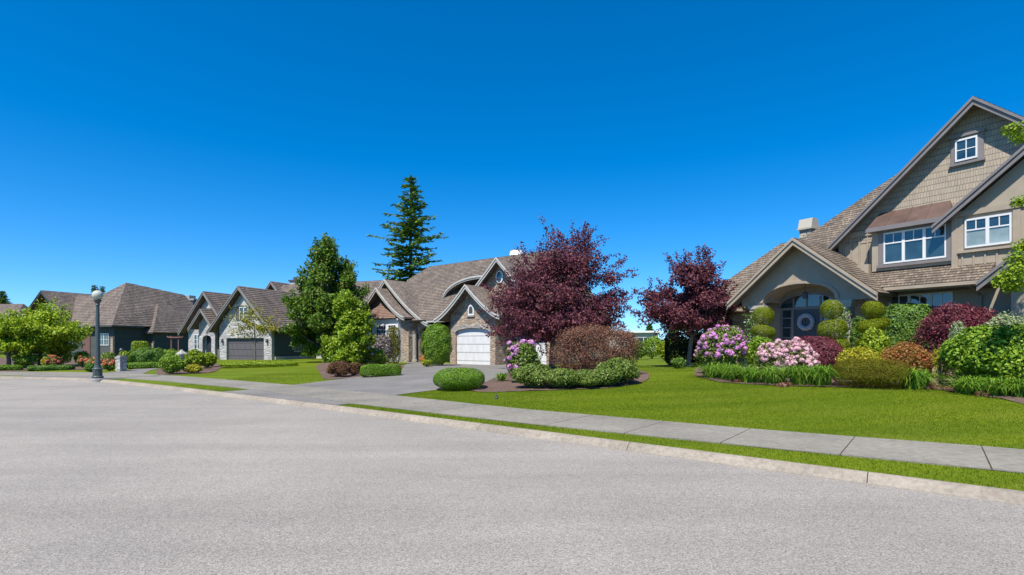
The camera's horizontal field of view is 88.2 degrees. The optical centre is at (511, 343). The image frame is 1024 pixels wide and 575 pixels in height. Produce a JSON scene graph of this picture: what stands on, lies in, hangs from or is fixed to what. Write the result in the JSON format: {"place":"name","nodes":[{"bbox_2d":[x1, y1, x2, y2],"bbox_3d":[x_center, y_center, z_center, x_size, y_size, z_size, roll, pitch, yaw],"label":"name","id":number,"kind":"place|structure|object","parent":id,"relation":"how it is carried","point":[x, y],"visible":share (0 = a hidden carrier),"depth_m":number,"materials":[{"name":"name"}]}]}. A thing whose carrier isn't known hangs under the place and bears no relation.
{"place":"outdoors","nodes":[
{"label":"outdoors","id":0,"kind":"place"},
{"bbox_2d":[28,376,123,378],"bbox_3d":[-19.664,1.488,23.616,6.208,0.001,0.891,0,0,20],"label":"driveway apron","id":1,"kind":"object","parent":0,"point":[74,377],"visible":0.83,"depth_m":23.38,"materials":[{"name":"concrete"}]},
{"bbox_2d":[108,368,157,373],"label":"driveway","id":2,"kind":"structure","parent":0,"point":[139,371],"depth_m":28.01,"materials":[{"name":"concrete"}]},
{"bbox_2d":[131,341,148,351],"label":"clipped block","id":3,"kind":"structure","parent":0,"point":[137,345],"depth_m":46.27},
{"bbox_2d":[128,347,166,362],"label":"green hedge","id":4,"kind":"object","parent":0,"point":[143,354],"visible":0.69,"depth_m":32.94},
{"bbox_2d":[223,390,350,404],"bbox_3d":[-6.387,1.488,15.028,6.012,0.001,0.934,0,0,37],"label":"driveway apron","id":5,"kind":"object","parent":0,"point":[272,395],"visible":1,"depth_m":14.94,"materials":[{"name":"concrete"}]},
{"bbox_2d":[387,327,400,363],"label":"yew column","id":6,"kind":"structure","parent":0,"point":[396,341],"depth_m":33.14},
{"bbox_2d":[295,362,512,394],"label":"driveway","id":7,"kind":"structure","parent":0,"point":[413,377],"depth_m":20.10,"materials":[{"name":"concrete"}]},
{"bbox_2d":[0,379,1023,574],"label":"road","id":8,"kind":"structure","parent":0,"point":[99,478],"depth_m":5.23,"materials":[{"name":"asphalt"}]},
{"bbox_2d":[0,376,1023,504],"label":"kerb","id":9,"kind":"structure","parent":8,"relation":"on","point":[1009,496],"depth_m":7.40,"materials":[{"name":"concrete"}]},
{"bbox_2d":[0,351,1023,490],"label":"lawn","id":10,"kind":"structure","parent":0,"point":[307,366],"depth_m":11.32,"materials":[{"name":"plant"}]},
{"bbox_2d":[0,290,11,303],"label":"conifer","id":11,"kind":"object","parent":10,"relation":"on","point":[5,299],"visible":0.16,"depth_m":94.85,"materials":[{"name":"green plant"}]},
{"bbox_2d":[0,364,23,370],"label":"hedge","id":12,"kind":"object","parent":10,"relation":"on","point":[10,367],"visible":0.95,"depth_m":29.09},
{"bbox_2d":[0,304,27,353],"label":"brown house","id":13,"kind":"structure","parent":10,"relation":"on","point":[5,307],"depth_m":78.50,"materials":[{"name":"brown wood"}]},
{"bbox_2d":[27,364,74,370],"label":"hedge","id":14,"kind":"object","parent":10,"relation":"on","point":[48,367],"visible":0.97,"depth_m":29.23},
{"bbox_2d":[0,357,102,370],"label":"flower bed","id":15,"kind":"object","parent":10,"relation":"on","point":[4,360],"visible":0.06,"depth_m":35.58,"materials":[{"name":"brown soil"}]},
{"bbox_2d":[0,311,36,364],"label":"spreading maple","id":16,"kind":"object","parent":15,"relation":"on","point":[4,326],"visible":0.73,"depth_m":30.97,"materials":[{"name":"green plant"}]},
{"bbox_2d":[11,354,39,367],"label":"garden shrub","id":17,"kind":"object","parent":15,"relation":"on","point":[27,360],"visible":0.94,"depth_m":31.27,"materials":[{"name":"green plant"}]},
{"bbox_2d":[0,297,93,364],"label":"spreading maple","id":18,"kind":"object","parent":15,"relation":"on","point":[48,330],"visible":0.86,"depth_m":32.13,"materials":[{"name":"green plant"}]},
{"bbox_2d":[44,355,61,365],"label":"azalea","id":19,"kind":"object","parent":15,"relation":"on","point":[52,359],"visible":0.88,"depth_m":31.05,"materials":[{"name":"pink plant"}]},
{"bbox_2d":[45,349,73,364],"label":"garden shrub","id":20,"kind":"object","parent":15,"relation":"on","point":[65,358],"visible":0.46,"depth_m":33.95,"materials":[{"name":"green plant"}]},
{"bbox_2d":[73,350,91,362],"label":"garden shrub","id":21,"kind":"object","parent":15,"relation":"on","point":[82,353],"visible":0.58,"depth_m":33.57,"materials":[{"name":"green plant"}]},
{"bbox_2d":[77,355,89,366],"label":"azalea","id":22,"kind":"object","parent":15,"relation":"on","point":[81,360],"visible":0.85,"depth_m":31.69,"materials":[{"name":"pink plant"}]},
{"bbox_2d":[100,352,116,360],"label":"garden shrub","id":23,"kind":"object","parent":15,"relation":"on","point":[108,355],"visible":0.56,"depth_m":32.48,"materials":[{"name":"green plant"}]},
{"bbox_2d":[90,287,104,381],"bbox_3d":[-17.460,-0.395,22.247,0.500,3.989,0.500,0,0,0],"label":"street lamp","id":24,"kind":"object","parent":10,"relation":"on","point":[97,368],"visible":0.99,"depth_m":22.18,"materials":[{"name":"metal"}]},
{"bbox_2d":[101,359,115,370],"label":"azalea","id":25,"kind":"object","parent":10,"relation":"on","point":[108,364],"visible":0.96,"depth_m":28.69,"materials":[{"name":"pink plant"}]},
{"bbox_2d":[23,283,196,356],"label":"slate house","id":26,"kind":"structure","parent":10,"relation":"on","point":[130,313],"depth_m":58.02,"materials":[{"name":"grey wood"}]},
{"bbox_2d":[83,335,89,356],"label":"door","id":27,"kind":"structure","parent":26,"relation":"in","point":[86,347],"depth_m":55.97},
{"bbox_2d":[100,333,108,344],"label":"window","id":28,"kind":"structure","parent":26,"relation":"in","point":[104,337],"depth_m":55.12,"materials":[{"name":"glass"}]},
{"bbox_2d":[115,348,127,370],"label":"stone pillar","id":29,"kind":"structure","parent":10,"relation":"on","point":[121,362],"depth_m":28.32,"materials":[{"name":"stone"}]},
{"bbox_2d":[127,362,160,368],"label":"hedge","id":30,"kind":"object","parent":10,"relation":"on","point":[139,365],"visible":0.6,"depth_m":30.37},
{"bbox_2d":[156,359,220,374],"bbox_3d":[-23.451,1.388,38.648,3.192,0.178,30.253,0,0,-31],"label":"flower bed","id":31,"kind":"object","parent":10,"relation":"on","point":[216,367],"visible":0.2,"depth_m":28.16,"materials":[{"name":"brown soil"}]},
{"bbox_2d":[156,349,179,359],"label":"green hedge","id":32,"kind":"object","parent":31,"relation":"on","point":[170,352],"visible":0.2,"depth_m":33.72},
{"bbox_2d":[158,355,186,373],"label":"round shrub","id":33,"kind":"object","parent":31,"relation":"on","point":[172,364],"visible":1,"depth_m":25.68,"materials":[{"name":"green plant"}]},
{"bbox_2d":[182,364,202,372],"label":"gold shrub","id":34,"kind":"object","parent":31,"relation":"on","point":[192,368],"visible":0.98,"depth_m":26.15,"materials":[{"name":"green plant"}]},
{"bbox_2d":[184,348,206,365],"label":"lime shrub","id":35,"kind":"object","parent":31,"relation":"on","point":[194,354],"visible":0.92,"depth_m":29.61,"materials":[{"name":"green plant"}]},
{"bbox_2d":[202,352,216,366],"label":"lime shrub","id":36,"kind":"object","parent":31,"relation":"on","point":[211,358],"visible":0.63,"depth_m":30.95,"materials":[{"name":"green plant"}]},
{"bbox_2d":[223,301,285,359],"bbox_3d":[-19.498,-0.951,40.136,4.142,4.761,3.747,0,0,38],"label":"young tree","id":37,"kind":"object","parent":10,"relation":"on","point":[261,327],"visible":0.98,"depth_m":39.72,"materials":[{"name":"green plant"}]},
{"bbox_2d":[219,360,298,367],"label":"ground cover","id":38,"kind":"object","parent":10,"relation":"on","point":[260,363],"visible":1,"depth_m":30.88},
{"bbox_2d":[177,277,382,359],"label":"grey house","id":39,"kind":"structure","parent":10,"relation":"on","point":[205,326],"depth_m":45.89,"materials":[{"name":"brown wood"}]},
{"bbox_2d":[228,338,263,359],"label":"garage door","id":40,"kind":"structure","parent":39,"relation":"in","point":[238,348],"depth_m":45.31,"materials":[{"name":"metal"}]},
{"bbox_2d":[278,232,369,362],"bbox_3d":[-12.906,-3.225,36.830,6.340,9.346,6.317,0,0,0],"label":"dark maple","id":41,"kind":"object","parent":10,"relation":"on","point":[310,307],"visible":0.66,"depth_m":36.09,"materials":[{"name":"green plant"}]},
{"bbox_2d":[316,361,403,378],"bbox_3d":[-8.666,1.354,30.462,4.901,0.171,17.674,0,0,-21],"label":"flower bed","id":42,"kind":"object","parent":10,"relation":"on","point":[322,368],"visible":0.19,"depth_m":24.81,"materials":[{"name":"brown soil"}]},
{"bbox_2d":[326,361,350,376],"bbox_3d":[-7.416,1.092,22.631,1.083,0.796,0.857,0,0,-18],"label":"spirea","id":43,"kind":"object","parent":42,"relation":"on","point":[336,368],"visible":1,"depth_m":22.47,"materials":[{"name":"brown plant"}]},
{"bbox_2d":[320,289,378,365],"bbox_3d":[-8.680,-0.676,27.838,3.054,4.562,2.878,0,0,0],"label":"lime maple","id":44,"kind":"object","parent":42,"relation":"on","point":[353,341],"visible":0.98,"depth_m":27.25,"materials":[{"name":"green plant"}]},
{"bbox_2d":[348,362,361,374],"bbox_3d":[-6.981,1.138,23.280,0.743,0.657,0.555,0,0,-17],"label":"spirea","id":45,"kind":"object","parent":42,"relation":"on","point":[355,367],"visible":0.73,"depth_m":23.17,"materials":[{"name":"brown plant"}]},
{"bbox_2d":[361,348,388,366],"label":"rhododendron","id":46,"kind":"object","parent":42,"relation":"on","point":[376,356],"visible":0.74,"depth_m":28.51,"materials":[{"name":"green plant"}]},
{"bbox_2d":[371,333,393,362],"bbox_3d":[-7.670,0.357,31.164,1.410,1.998,1.250,0,0,-14],"label":"lilac","id":47,"kind":"object","parent":42,"relation":"on","point":[382,342],"visible":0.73,"depth_m":31.00,"materials":[{"name":"purple plant"}]},
{"bbox_2d":[360,363,401,376],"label":"box hedge","id":48,"kind":"object","parent":10,"relation":"on","point":[377,370],"visible":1,"depth_m":22.31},
{"bbox_2d":[367,175,448,281],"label":"conifer","id":49,"kind":"object","parent":10,"relation":"on","point":[409,229],"visible":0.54,"depth_m":61.07,"materials":[{"name":"green plant"}]},
{"bbox_2d":[420,323,452,365],"bbox_3d":[-4.457,0.038,31.192,1.917,2.608,1.398,0,0,-8],"label":"laurel cone","id":50,"kind":"object","parent":10,"relation":"on","point":[437,352],"visible":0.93,"depth_m":30.81,"materials":[{"name":"plant"}]},
{"bbox_2d":[433,367,484,389],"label":"boxwood","id":51,"kind":"object","parent":10,"relation":"on","point":[464,378],"visible":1,"depth_m":16.18,"materials":[{"name":"plant"}]},
{"bbox_2d":[364,249,611,364],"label":"stone house","id":52,"kind":"structure","parent":10,"relation":"on","point":[452,297],"depth_m":37.48,"materials":[{"name":"brown stone"}]},
{"bbox_2d":[376,325,385,336],"bbox_3d":[-9.652,-0.750,38.920,1.150,1.300,0.052,0,0,39],"label":"window","id":53,"kind":"structure","parent":52,"relation":"in","point":[381,330],"depth_m":38.90,"materials":[{"name":"white paint"}]},
{"bbox_2d":[457,328,489,364],"bbox_3d":[-2.373,0.160,33.143,2.940,2.320,0.080,0,0,39],"label":"garage door","id":54,"kind":"structure","parent":52,"relation":"in","point":[473,347],"depth_m":33.13,"materials":[{"name":"metal"}]},
{"bbox_2d":[515,336,545,363],"bbox_3d":[1.140,0.085,32.229,2.550,2.470,0.080,0,0,39],"label":"garage door","id":55,"kind":"structure","parent":52,"relation":"in","point":[543,359],"depth_m":31.62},
{"bbox_2d":[469,366,649,391],"bbox_3d":[2.579,1.241,21.389,5.714,0.383,12.606,0,0,13],"label":"flower bed","id":56,"kind":"object","parent":10,"relation":"on","point":[496,385],"visible":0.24,"depth_m":16.59,"materials":[{"name":"brown soil"}]},
{"bbox_2d":[491,372,512,380],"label":"daylily","id":57,"kind":"object","parent":56,"relation":"on","point":[501,377],"visible":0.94,"depth_m":18.57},
{"bbox_2d":[503,339,540,375],"bbox_3d":[0.354,0.601,18.014,1.316,1.558,1.082,0,0,1],"label":"rhododendron","id":58,"kind":"object","parent":56,"relation":"on","point":[524,351],"visible":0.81,"depth_m":17.73,"materials":[{"name":"green plant"}]},
{"bbox_2d":[511,363,551,387],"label":"rhododendron","id":59,"kind":"object","parent":56,"relation":"on","point":[535,373],"visible":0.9,"depth_m":16.14,"materials":[{"name":"green plant"}]},
{"bbox_2d":[478,214,644,367],"bbox_3d":[2.062,-2.315,24.531,7.455,7.150,7.358,0,0,0],"label":"plum tree","id":60,"kind":"object","parent":56,"relation":"on","point":[546,319],"visible":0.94,"depth_m":23.26,"materials":[{"name":"purple plant"}]},
{"bbox_2d":[544,368,581,387],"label":"bush","id":61,"kind":"object","parent":56,"relation":"on","point":[560,377],"visible":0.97,"depth_m":15.75,"materials":[{"name":"green plant"}]},
{"bbox_2d":[573,369,603,386],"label":"rhododendron","id":62,"kind":"object","parent":56,"relation":"on","point":[586,377],"visible":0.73,"depth_m":15.69,"materials":[{"name":"green plant"}]},
{"bbox_2d":[546,323,643,370],"bbox_3d":[3.011,0.228,19.177,3.522,2.015,2.446,0,0,9],"label":"barberry","id":63,"kind":"object","parent":56,"relation":"on","point":[572,335],"visible":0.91,"depth_m":18.74,"materials":[{"name":"brown plant"}]},
{"bbox_2d":[592,367,622,385],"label":"rhododendron","id":64,"kind":"object","parent":56,"relation":"on","point":[607,373],"visible":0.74,"depth_m":15.82,"materials":[{"name":"green plant"}]},
{"bbox_2d":[594,357,640,382],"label":"rhododendron","id":65,"kind":"object","parent":56,"relation":"on","point":[627,368],"visible":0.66,"depth_m":16.28,"materials":[{"name":"green plant"}]},
{"bbox_2d":[609,331,660,350],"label":"pale house","id":66,"kind":"structure","parent":10,"relation":"on","point":[642,335],"depth_m":94.39,"materials":[{"name":"beige paint"}]},
{"bbox_2d":[633,341,648,359],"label":"garden shrub","id":67,"kind":"object","parent":10,"relation":"on","point":[643,352],"visible":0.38,"depth_m":41.24,"materials":[{"name":"green plant"}]},
{"bbox_2d":[643,336,660,358],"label":"garden shrub","id":68,"kind":"object","parent":10,"relation":"on","point":[649,342],"visible":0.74,"depth_m":43.52,"materials":[{"name":"green plant"}]},
{"bbox_2d":[656,341,672,359],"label":"garden shrub","id":69,"kind":"object","parent":10,"relation":"on","point":[660,350],"visible":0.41,"depth_m":34.82,"materials":[{"name":"green plant"}]},
{"bbox_2d":[670,357,685,367],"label":"garden shrub","id":70,"kind":"object","parent":10,"relation":"on","point":[679,362],"visible":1,"depth_m":22.80,"materials":[{"name":"green plant"}]},
{"bbox_2d":[630,243,743,366],"bbox_3d":[8.132,-1.652,24.410,5.248,5.670,4.240,0,0,13],"label":"plum tree","id":71,"kind":"object","parent":10,"relation":"on","point":[673,311],"visible":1,"depth_m":23.55,"materials":[{"name":"purple plant"}]},
{"bbox_2d":[690,96,1023,374],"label":"shingle house","id":72,"kind":"structure","parent":10,"relation":"on","point":[936,220],"depth_m":18.53,"materials":[{"name":"beige"}]},
{"bbox_2d":[797,313,814,330],"bbox_3d":[12.031,-0.902,21.611,0.202,0.737,0.725,0,0,-33],"label":"wreath","id":73,"kind":"object","parent":72,"relation":"attached to","point":[802,317],"visible":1,"depth_m":21.55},
{"bbox_2d":[794,309,819,349],"bbox_3d":[12.093,-0.270,21.640,0.065,2.300,1.060,0,0,-33],"label":"door","id":74,"kind":"structure","parent":72,"relation":"in","point":[815,313],"depth_m":21.64,"materials":[{"name":"wood"}]},
{"bbox_2d":[889,291,952,319],"bbox_3d":[14.387,-1.240,18.634,0.052,1.080,1.890,0,0,-33],"label":"window","id":75,"kind":"structure","parent":72,"relation":"in","point":[934,299],"depth_m":18.45,"materials":[{"name":"glass"}]},
{"bbox_2d":[955,135,977,161],"bbox_3d":[15.274,-6.560,17.753,0.052,0.740,0.590,0,0,-33],"label":"window","id":76,"kind":"structure","parent":72,"relation":"in","point":[965,148],"depth_m":17.74,"materials":[{"name":"white paint"}]},
{"bbox_2d":[965,212,1011,247],"bbox_3d":[15.259,-3.625,16.938,0.052,0.950,1.150,0,0,-33],"label":"window","id":77,"kind":"structure","parent":72,"relation":"in","point":[993,229],"depth_m":16.90,"materials":[{"name":"white paint"}]},
{"bbox_2d":[694,365,1023,403],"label":"flower bed","id":78,"kind":"object","parent":10,"relation":"on","point":[837,384],"visible":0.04,"depth_m":14.93,"materials":[{"name":"brown soil"}]},
{"bbox_2d":[664,332,702,364],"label":"dark hedge","id":79,"kind":"object","parent":78,"relation":"on","point":[679,347],"visible":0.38,"depth_m":26.58,"materials":[{"name":"plant"}]},
{"bbox_2d":[684,362,741,377],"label":"daylily","id":80,"kind":"object","parent":78,"relation":"on","point":[708,370],"visible":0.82,"depth_m":17.20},
{"bbox_2d":[693,324,750,367],"bbox_3d":[7.358,0.230,18.231,1.743,1.812,1.735,0,0,-3],"label":"rhododendron","id":81,"kind":"object","parent":78,"relation":"on","point":[726,343],"visible":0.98,"depth_m":17.98,"materials":[{"name":"pink plant"}]},
{"bbox_2d":[712,363,754,379],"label":"daylily","id":82,"kind":"object","parent":78,"relation":"on","point":[729,369],"visible":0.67,"depth_m":16.49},
{"bbox_2d":[715,364,777,382],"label":"daylily","id":83,"kind":"object","parent":78,"relation":"on","point":[744,376],"visible":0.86,"depth_m":15.79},
{"bbox_2d":[743,314,756,367],"bbox_3d":[9.999,-0.097,22.112,0.701,2.387,0.704,0,0,0],"label":"clematis","id":84,"kind":"object","parent":78,"relation":"on","point":[749,321],"visible":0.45,"depth_m":22.12,"materials":[{"name":"green plant"}]},
{"bbox_2d":[744,336,775,370],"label":"leafy shrub","id":85,"kind":"object","parent":78,"relation":"on","point":[754,345],"visible":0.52,"depth_m":17.70,"materials":[{"name":"green plant"}]},
{"bbox_2d":[749,306,775,353],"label":"topiary","id":86,"kind":"object","parent":78,"relation":"on","point":[764,328],"visible":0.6,"depth_m":19.38,"materials":[{"name":"green plant"}]},
{"bbox_2d":[745,364,799,383],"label":"daylily","id":87,"kind":"object","parent":78,"relation":"on","point":[772,374],"visible":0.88,"depth_m":15.28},
{"bbox_2d":[756,336,820,376],"bbox_3d":[8.773,0.449,16.787,1.827,1.393,1.377,0,0,28],"label":"azalea","id":88,"kind":"object","parent":78,"relation":"on","point":[798,348],"visible":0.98,"depth_m":16.51,"materials":[{"name":"pink plant"}]},
{"bbox_2d":[773,363,830,384],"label":"daylily","id":89,"kind":"object","parent":78,"relation":"on","point":[802,378],"visible":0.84,"depth_m":14.83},
{"bbox_2d":[788,336,844,371],"bbox_3d":[9.871,0.405,17.206,1.695,1.368,1.262,0,0,30],"label":"laceleaf maple","id":90,"kind":"object","parent":78,"relation":"on","point":[821,348],"visible":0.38,"depth_m":16.78,"materials":[{"name":"plant"}]},
{"bbox_2d":[792,364,856,385],"bbox_3d":[8.617,0.840,14.642,2.045,0.640,1.778,0,0,34],"label":"daylily","id":91,"kind":"object","parent":78,"relation":"on","point":[824,375],"visible":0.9,"depth_m":14.51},
{"bbox_2d":[816,299,849,352],"bbox_3d":[10.697,-0.189,17.593,0.967,2.599,0.890,0,0,15],"label":"topiary","id":92,"kind":"object","parent":78,"relation":"on","point":[830,321],"visible":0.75,"depth_m":17.40,"materials":[{"name":"green plant"}]},
{"bbox_2d":[837,307,854,357],"bbox_3d":[12.022,-0.119,19.117,0.769,2.412,0.653,0,0,-32],"label":"clematis","id":93,"kind":"object","parent":78,"relation":"on","point":[844,318],"visible":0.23,"depth_m":19.08,"materials":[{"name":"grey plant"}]},
{"bbox_2d":[849,315,864,357],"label":"dark shrub","id":94,"kind":"object","parent":78,"relation":"on","point":[855,335],"visible":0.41,"depth_m":18.50,"materials":[{"name":"green plant"}]},
{"bbox_2d":[835,345,882,378],"bbox_3d":[10.263,0.590,15.556,1.320,1.109,1.072,0,0,33],"label":"euonymus","id":95,"kind":"object","parent":78,"relation":"on","point":[861,353],"visible":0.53,"depth_m":15.52,"materials":[{"name":"plant"}]},
{"bbox_2d":[831,358,911,387],"bbox_3d":[9.642,0.774,14.205,1.816,0.778,1.651,0,0,34],"label":"clipped mound","id":96,"kind":"object","parent":78,"relation":"on","point":[870,372],"visible":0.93,"depth_m":13.77,"materials":[{"name":"plant"}]},
{"bbox_2d":[855,301,890,353],"bbox_3d":[11.890,-0.155,17.396,0.953,2.532,0.950,0,0,3],"label":"topiary","id":97,"kind":"object","parent":78,"relation":"on","point":[863,326],"visible":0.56,"depth_m":17.25,"materials":[{"name":"green plant"}]},
{"bbox_2d":[858,325,890,361],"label":"lime shrub","id":98,"kind":"object","parent":78,"relation":"on","point":[875,339],"visible":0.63,"depth_m":16.43,"materials":[{"name":"green plant"}]},
{"bbox_2d":[878,341,934,371],"bbox_3d":[11.217,0.524,15.007,1.346,1.233,0.935,0,0,37],"label":"spirea","id":99,"kind":"object","parent":78,"relation":"on","point":[896,352],"visible":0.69,"depth_m":14.82,"materials":[{"name":"orange plant"}]},
{"bbox_2d":[878,303,935,373],"bbox_3d":[13.604,-0.176,18.215,1.651,2.506,1.257,0,0,37],"label":"laurel hedge","id":100,"kind":"object","parent":78,"relation":"on","point":[902,323],"visible":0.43,"depth_m":17.89,"materials":[{"name":"plant"}]},
{"bbox_2d":[885,366,954,388],"bbox_3d":[10.364,0.863,13.590,2.004,0.569,2.057,0,0,0],"label":"daylily","id":101,"kind":"object","parent":78,"relation":"on","point":[919,379],"visible":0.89,"depth_m":13.40,"materials":[{"name":"plant"}]},
{"bbox_2d":[931,348,951,384],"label":"barberry shrub","id":102,"kind":"object","parent":78,"relation":"on","point":[939,365],"visible":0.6,"depth_m":13.98,"materials":[{"name":"green plant"}]},
{"bbox_2d":[909,302,1002,375],"bbox_3d":[13.493,-0.091,15.987,2.396,2.420,2.052,0,0,40],"label":"japanese maple","id":103,"kind":"object","parent":78,"relation":"on","point":[972,318],"visible":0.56,"depth_m":15.79,"materials":[{"name":"red plant"}]},
{"bbox_2d":[946,321,965,379],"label":"variegated shrub","id":104,"kind":"object","parent":78,"relation":"on","point":[957,329],"visible":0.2,"depth_m":14.29,"materials":[{"name":"green plant"}]},
{"bbox_2d":[934,375,1003,393],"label":"daylily","id":105,"kind":"object","parent":78,"relation":"on","point":[962,385],"visible":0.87,"depth_m":12.36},
{"bbox_2d":[938,323,1023,380],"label":"hydrangea","id":106,"kind":"object","parent":78,"relation":"on","point":[975,351],"visible":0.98,"depth_m":12.67,"materials":[{"name":"green plant"}]},
{"bbox_2d":[967,375,1023,395],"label":"daylily","id":107,"kind":"object","parent":78,"relation":"on","point":[991,387],"visible":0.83,"depth_m":11.96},
{"bbox_2d":[982,376,1023,396],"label":"daylily","id":108,"kind":"object","parent":78,"relation":"on","point":[1019,392],"visible":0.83,"depth_m":11.71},
{"bbox_2d":[983,310,1023,370],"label":"variegated shrub","id":109,"kind":"object","parent":78,"relation":"on","point":[1012,320],"visible":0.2,"depth_m":13.87,"materials":[{"name":"green plant"}]},
{"bbox_2d":[988,121,1023,292],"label":"maple tree","id":110,"kind":"object","parent":78,"relation":"on","point":[1014,272],"visible":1,"depth_m":11.88,"materials":[{"name":"green plant"}]},
{"bbox_2d":[0,371,1023,473],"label":"pavement","id":111,"kind":"structure","parent":0,"point":[1011,460],"depth_m":9.12,"materials":[{"name":"concrete"}]},
{"bbox_2d":[0,0,1023,339],"label":"sky","id":112,"kind":"structure","parent":0,"point":[185,147],"materials":[{"name":"blue"}]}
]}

